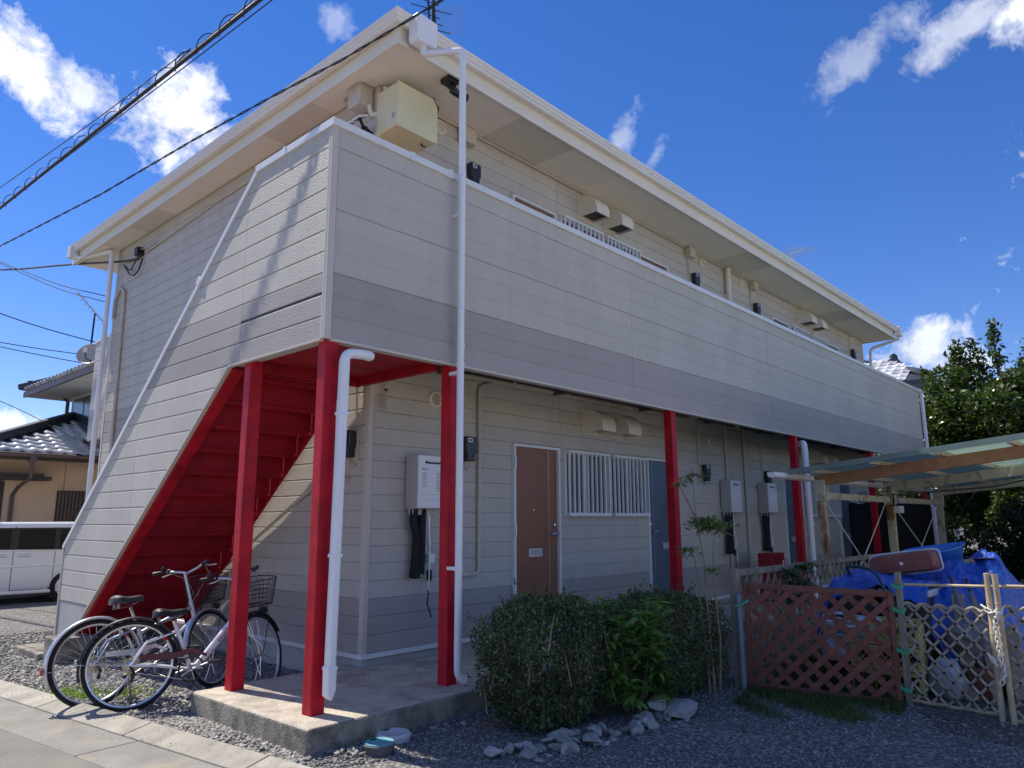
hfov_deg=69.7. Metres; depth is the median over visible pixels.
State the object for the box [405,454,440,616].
water heater
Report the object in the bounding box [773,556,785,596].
door
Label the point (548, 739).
rock
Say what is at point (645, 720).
rock
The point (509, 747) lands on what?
rock
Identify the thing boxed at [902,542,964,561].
plastic tub
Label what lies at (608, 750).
gravel
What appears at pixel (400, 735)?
drain cover
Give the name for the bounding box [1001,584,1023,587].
bamboo pole
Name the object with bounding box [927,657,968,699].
plastic bag
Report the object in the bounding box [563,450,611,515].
window
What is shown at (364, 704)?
walkway
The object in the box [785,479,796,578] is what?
door
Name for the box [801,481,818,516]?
window
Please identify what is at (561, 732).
rock
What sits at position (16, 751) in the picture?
road
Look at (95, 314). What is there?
tv antenna
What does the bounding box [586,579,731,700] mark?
trimmed hedge
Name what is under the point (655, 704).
rock
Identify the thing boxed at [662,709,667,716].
rock
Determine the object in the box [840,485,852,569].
door
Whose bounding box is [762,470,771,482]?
electricity meter
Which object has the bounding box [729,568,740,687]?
fence post
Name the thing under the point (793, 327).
window
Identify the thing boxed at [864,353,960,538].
neighbour house
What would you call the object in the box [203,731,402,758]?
pebbles
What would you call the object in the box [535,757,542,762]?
rock
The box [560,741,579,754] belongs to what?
rock
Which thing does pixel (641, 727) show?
rock
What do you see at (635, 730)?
rock
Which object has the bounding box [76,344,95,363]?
satellite dish
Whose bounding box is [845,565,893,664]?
garden hose
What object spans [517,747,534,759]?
rock
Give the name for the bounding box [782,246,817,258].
tv antenna
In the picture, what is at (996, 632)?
plastic chain
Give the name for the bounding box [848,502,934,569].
shade sheet
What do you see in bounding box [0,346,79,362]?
overhead wire
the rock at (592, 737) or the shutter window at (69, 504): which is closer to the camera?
the rock at (592, 737)
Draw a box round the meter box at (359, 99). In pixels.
[343,82,391,116]
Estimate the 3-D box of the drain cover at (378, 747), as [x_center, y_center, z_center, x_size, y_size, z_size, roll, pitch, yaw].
[-0.763,2.100,4.232,0.185,0.086,0.185,-10,-14,42]
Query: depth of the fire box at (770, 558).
10.66 m
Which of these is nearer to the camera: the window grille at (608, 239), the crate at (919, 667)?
the crate at (919, 667)
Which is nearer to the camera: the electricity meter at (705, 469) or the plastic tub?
the plastic tub
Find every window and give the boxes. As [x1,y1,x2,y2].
[0,481,4,517]
[54,491,85,521]
[73,395,90,432]
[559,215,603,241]
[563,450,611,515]
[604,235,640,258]
[609,455,650,516]
[789,325,810,337]
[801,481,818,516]
[811,334,827,345]
[827,484,841,516]
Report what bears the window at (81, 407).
in the neighbour house at (43, 471)
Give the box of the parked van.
[0,522,73,600]
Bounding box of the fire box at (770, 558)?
[758,552,786,601]
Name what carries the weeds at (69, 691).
on the gravel at (181, 691)
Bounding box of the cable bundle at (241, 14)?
[0,0,262,209]
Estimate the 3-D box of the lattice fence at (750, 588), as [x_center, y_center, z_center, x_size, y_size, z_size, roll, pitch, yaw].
[2.324,1.948,5.570,1.066,0.829,0.045,-6,-12,27]
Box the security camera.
[440,74,468,101]
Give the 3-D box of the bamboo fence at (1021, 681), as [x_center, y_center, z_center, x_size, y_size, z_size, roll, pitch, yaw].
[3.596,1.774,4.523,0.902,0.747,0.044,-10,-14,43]
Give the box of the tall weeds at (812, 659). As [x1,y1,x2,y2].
[763,638,918,698]
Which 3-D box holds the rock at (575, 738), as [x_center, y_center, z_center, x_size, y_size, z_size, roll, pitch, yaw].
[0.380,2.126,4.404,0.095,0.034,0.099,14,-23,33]
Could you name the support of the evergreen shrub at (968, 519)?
on the ground at (22, 615)
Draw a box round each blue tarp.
[814,568,945,639]
[915,548,1023,682]
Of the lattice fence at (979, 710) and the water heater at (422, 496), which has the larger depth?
the water heater at (422, 496)
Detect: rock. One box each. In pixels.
[484,746,507,757]
[504,743,514,754]
[513,742,524,749]
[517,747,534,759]
[522,744,536,755]
[534,743,542,753]
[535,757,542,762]
[542,737,552,742]
[547,727,580,740]
[552,742,560,752]
[556,738,568,743]
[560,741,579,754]
[572,736,581,743]
[582,732,600,743]
[585,723,601,736]
[593,740,602,745]
[599,721,606,731]
[603,740,609,745]
[606,728,618,736]
[618,726,633,732]
[628,719,636,734]
[628,721,643,734]
[630,724,639,735]
[636,710,658,728]
[638,716,649,726]
[647,697,665,710]
[655,711,663,719]
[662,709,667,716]
[666,698,697,718]
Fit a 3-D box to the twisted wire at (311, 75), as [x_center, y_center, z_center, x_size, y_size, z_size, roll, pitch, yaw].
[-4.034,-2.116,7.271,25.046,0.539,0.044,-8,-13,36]
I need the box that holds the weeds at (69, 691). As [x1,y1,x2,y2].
[21,681,156,703]
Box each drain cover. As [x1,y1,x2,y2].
[363,737,395,757]
[375,728,410,743]
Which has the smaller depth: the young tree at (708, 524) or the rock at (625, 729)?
the rock at (625, 729)
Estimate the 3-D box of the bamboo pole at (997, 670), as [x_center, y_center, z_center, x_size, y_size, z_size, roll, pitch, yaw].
[3.209,1.771,4.885,0.042,1.001,0.062,-3,-11,16]
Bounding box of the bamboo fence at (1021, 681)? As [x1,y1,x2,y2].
[1004,605,1023,723]
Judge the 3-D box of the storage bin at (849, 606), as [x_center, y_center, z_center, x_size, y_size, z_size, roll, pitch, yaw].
[3.011,2.115,6.334,0.424,0.755,0.580,-10,-14,42]
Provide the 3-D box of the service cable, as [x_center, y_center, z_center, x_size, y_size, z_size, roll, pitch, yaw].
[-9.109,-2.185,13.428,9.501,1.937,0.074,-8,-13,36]
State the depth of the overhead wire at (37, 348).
16.82 m
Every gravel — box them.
[0,630,303,720]
[143,711,311,762]
[298,671,1023,767]
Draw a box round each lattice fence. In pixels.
[739,554,874,676]
[743,582,902,703]
[903,601,997,715]
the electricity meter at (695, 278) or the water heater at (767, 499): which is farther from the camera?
the water heater at (767, 499)
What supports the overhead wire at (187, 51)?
on the cable bundle at (241, 14)
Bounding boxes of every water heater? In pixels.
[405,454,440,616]
[720,480,742,568]
[757,483,777,551]
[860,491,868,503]
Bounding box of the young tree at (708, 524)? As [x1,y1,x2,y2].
[670,469,738,694]
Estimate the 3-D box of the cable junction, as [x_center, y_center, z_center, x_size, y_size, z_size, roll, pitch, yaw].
[-5.252,-1.730,10.343,1.087,0.400,0.094,-10,-14,42]
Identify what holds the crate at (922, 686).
on the soil
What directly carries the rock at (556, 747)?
on the ground at (22, 615)
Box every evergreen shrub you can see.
[876,439,1023,558]
[977,495,1023,584]
[994,486,1023,537]
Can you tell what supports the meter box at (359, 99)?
attached to the apartment building
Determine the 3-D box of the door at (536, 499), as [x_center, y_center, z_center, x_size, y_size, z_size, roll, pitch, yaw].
[0.269,1.628,7.690,0.081,1.907,0.694,-10,-14,42]
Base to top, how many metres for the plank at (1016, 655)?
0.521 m
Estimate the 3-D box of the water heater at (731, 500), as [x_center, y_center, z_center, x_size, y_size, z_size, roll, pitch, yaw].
[3.250,2.120,10.787,0.182,1.402,0.340,-10,-14,42]
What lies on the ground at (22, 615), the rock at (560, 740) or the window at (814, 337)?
the rock at (560, 740)
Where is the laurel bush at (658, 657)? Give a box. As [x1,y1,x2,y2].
[585,593,677,713]
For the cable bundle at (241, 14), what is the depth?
8.47 m
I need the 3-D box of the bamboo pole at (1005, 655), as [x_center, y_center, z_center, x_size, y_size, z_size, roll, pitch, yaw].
[3.242,1.765,4.836,0.059,0.996,0.047,-10,-14,42]
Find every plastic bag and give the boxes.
[820,635,848,660]
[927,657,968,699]
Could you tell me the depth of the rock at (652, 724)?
4.75 m
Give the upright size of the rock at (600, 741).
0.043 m
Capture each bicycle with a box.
[39,559,228,705]
[74,565,281,711]
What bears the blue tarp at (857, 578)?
on the storage bin at (849, 606)
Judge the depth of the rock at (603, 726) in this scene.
4.63 m
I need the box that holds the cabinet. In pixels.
[376,80,438,153]
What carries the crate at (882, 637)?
on the crate at (919, 667)
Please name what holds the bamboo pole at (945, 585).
attached to the fence post at (905, 687)
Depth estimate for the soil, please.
4.88 m
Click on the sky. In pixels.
(884, 138)
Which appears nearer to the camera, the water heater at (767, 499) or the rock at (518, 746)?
the rock at (518, 746)
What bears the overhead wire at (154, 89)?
attached to the cable bundle at (241, 14)
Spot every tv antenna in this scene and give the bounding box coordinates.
[77,292,102,343]
[411,0,461,35]
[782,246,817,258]
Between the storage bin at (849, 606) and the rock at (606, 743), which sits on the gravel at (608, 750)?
the rock at (606, 743)
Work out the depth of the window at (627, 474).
9.02 m
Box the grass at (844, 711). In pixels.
[733,684,907,723]
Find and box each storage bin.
[821,584,888,665]
[878,586,947,684]
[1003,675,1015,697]
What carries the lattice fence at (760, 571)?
on the soil
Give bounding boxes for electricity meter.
[345,429,359,466]
[463,435,476,469]
[466,162,480,183]
[690,272,699,286]
[700,464,710,486]
[752,302,760,314]
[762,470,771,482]
[850,349,856,359]
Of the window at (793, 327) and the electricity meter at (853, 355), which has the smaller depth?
the window at (793, 327)
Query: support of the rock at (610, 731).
on the gravel at (608, 750)
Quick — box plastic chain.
[980,604,1006,685]
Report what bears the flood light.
attached to the apartment building
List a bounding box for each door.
[515,199,551,389]
[516,447,557,630]
[641,258,664,411]
[648,461,670,592]
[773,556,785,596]
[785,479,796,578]
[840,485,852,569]
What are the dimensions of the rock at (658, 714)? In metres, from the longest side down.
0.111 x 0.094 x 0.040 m
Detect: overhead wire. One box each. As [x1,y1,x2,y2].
[0,0,253,187]
[0,0,272,208]
[0,261,104,295]
[0,263,104,301]
[0,313,94,341]
[0,342,76,353]
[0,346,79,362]
[0,401,75,439]
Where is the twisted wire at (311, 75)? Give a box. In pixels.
[0,0,443,246]
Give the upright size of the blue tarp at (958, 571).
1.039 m
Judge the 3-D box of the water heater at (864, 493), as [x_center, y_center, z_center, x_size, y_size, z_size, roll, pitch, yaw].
[7.447,2.942,15.303,0.182,1.402,0.340,-10,-14,42]
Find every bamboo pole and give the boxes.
[901,583,1023,588]
[983,573,1005,722]
[991,574,1017,724]
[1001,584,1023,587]
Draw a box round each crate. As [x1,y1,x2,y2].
[848,615,925,647]
[849,643,927,672]
[852,667,929,698]
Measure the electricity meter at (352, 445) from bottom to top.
0.328 m
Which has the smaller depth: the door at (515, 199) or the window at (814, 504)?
the door at (515, 199)
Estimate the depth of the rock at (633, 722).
4.63 m
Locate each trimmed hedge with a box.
[464,576,624,734]
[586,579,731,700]
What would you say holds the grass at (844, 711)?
on the ground at (22, 615)
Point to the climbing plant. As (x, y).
(789, 573)
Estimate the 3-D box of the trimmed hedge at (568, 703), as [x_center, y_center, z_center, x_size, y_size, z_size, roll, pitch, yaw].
[0.233,1.787,4.919,0.900,0.949,1.148,-10,-14,42]
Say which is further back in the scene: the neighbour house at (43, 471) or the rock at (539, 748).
the neighbour house at (43, 471)
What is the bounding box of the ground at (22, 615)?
[0,523,1023,767]
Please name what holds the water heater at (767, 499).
attached to the apartment building
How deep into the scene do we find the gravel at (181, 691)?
6.31 m
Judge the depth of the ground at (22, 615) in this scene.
4.52 m
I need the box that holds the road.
[0,729,103,767]
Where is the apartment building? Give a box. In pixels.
[54,6,938,716]
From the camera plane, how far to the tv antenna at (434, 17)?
8.95 m
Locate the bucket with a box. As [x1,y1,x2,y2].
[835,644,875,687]
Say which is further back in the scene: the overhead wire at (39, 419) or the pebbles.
the overhead wire at (39, 419)
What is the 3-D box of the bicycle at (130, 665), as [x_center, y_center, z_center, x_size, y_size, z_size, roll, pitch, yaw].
[-2.420,1.880,5.518,1.467,0.979,0.571,6,-15,-29]
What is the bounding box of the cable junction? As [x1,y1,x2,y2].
[123,241,157,275]
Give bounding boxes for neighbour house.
[0,363,99,521]
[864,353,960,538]
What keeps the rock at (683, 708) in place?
on the ground at (22, 615)
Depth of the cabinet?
6.75 m
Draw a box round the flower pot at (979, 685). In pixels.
[960,664,1001,701]
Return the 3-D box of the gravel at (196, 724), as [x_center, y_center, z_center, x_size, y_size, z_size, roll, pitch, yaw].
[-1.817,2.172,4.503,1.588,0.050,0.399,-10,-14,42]
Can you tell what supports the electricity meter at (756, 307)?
attached to the apartment building
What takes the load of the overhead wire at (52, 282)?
attached to the apartment building
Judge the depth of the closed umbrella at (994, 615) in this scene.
5.56 m
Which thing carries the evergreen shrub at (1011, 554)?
on the soil
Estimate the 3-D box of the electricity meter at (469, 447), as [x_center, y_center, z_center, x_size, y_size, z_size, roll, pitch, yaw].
[-0.413,0.658,7.064,0.102,0.328,0.165,-10,-14,42]
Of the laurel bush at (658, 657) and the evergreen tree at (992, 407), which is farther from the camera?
the evergreen tree at (992, 407)
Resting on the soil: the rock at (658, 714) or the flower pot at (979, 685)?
the flower pot at (979, 685)
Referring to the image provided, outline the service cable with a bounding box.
[0,258,138,270]
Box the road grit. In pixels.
[6,682,245,760]
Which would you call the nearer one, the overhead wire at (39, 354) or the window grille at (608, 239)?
the window grille at (608, 239)
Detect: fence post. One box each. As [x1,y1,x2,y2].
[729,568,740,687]
[734,593,749,690]
[890,572,913,705]
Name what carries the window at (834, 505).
in the apartment building
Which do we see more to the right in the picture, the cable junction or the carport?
the carport
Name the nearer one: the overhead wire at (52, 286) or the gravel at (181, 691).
the gravel at (181, 691)
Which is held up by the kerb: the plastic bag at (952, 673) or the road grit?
the road grit
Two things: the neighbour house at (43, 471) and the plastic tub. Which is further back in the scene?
the neighbour house at (43, 471)
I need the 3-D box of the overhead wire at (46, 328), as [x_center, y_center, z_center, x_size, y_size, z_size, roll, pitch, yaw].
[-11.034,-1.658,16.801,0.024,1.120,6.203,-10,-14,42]
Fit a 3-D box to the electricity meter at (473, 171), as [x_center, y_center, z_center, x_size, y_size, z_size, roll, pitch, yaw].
[-0.396,-2.129,7.612,0.102,0.328,0.165,-10,-14,42]
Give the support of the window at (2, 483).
in the neighbour house at (43, 471)
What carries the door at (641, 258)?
in the apartment building
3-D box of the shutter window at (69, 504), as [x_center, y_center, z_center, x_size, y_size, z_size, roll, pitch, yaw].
[-9.997,2.997,17.030,0.054,1.020,1.040,-10,-14,42]
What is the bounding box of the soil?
[780,664,1023,745]
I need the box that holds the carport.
[767,433,1023,625]
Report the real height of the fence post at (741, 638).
0.781 m
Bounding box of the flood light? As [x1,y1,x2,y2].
[347,114,372,133]
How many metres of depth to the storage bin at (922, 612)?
5.84 m
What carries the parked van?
on the ground at (22, 615)
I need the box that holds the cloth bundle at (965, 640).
[945,619,991,655]
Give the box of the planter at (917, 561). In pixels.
[869,548,943,574]
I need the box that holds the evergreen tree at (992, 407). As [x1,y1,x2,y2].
[874,317,1023,524]
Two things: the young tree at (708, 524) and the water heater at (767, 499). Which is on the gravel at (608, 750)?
the young tree at (708, 524)
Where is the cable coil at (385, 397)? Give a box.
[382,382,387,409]
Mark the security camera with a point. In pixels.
(450, 82)
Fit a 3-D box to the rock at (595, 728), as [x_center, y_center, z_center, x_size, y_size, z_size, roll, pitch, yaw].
[0.504,2.134,4.530,0.085,0.077,0.156,0,-11,-27]
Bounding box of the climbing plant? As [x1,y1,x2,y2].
[770,560,818,621]
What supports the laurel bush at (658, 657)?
on the ground at (22, 615)
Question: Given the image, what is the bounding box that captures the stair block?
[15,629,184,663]
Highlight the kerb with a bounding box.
[0,680,311,767]
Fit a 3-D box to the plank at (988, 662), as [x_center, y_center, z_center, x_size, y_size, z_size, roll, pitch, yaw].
[3.549,2.012,5.474,0.062,0.657,0.450,-5,-11,23]
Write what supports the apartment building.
on the ground at (22, 615)
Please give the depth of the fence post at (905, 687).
5.31 m
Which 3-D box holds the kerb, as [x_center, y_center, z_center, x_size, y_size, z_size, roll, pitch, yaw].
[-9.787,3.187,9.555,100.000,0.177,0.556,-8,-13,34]
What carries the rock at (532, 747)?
on the ground at (22, 615)
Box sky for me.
[0,0,1023,429]
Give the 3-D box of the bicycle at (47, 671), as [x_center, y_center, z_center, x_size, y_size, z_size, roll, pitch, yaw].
[-2.800,1.908,5.718,0.551,0.998,1.508,-19,-20,40]
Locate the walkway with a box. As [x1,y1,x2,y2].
[190,585,822,756]
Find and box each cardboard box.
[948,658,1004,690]
[962,557,996,563]
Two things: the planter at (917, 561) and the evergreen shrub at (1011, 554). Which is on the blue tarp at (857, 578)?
the planter at (917, 561)
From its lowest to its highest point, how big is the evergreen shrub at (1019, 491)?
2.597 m
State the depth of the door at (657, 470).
9.50 m
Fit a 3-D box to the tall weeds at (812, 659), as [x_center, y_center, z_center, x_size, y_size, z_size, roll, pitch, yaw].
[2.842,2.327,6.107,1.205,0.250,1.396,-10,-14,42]

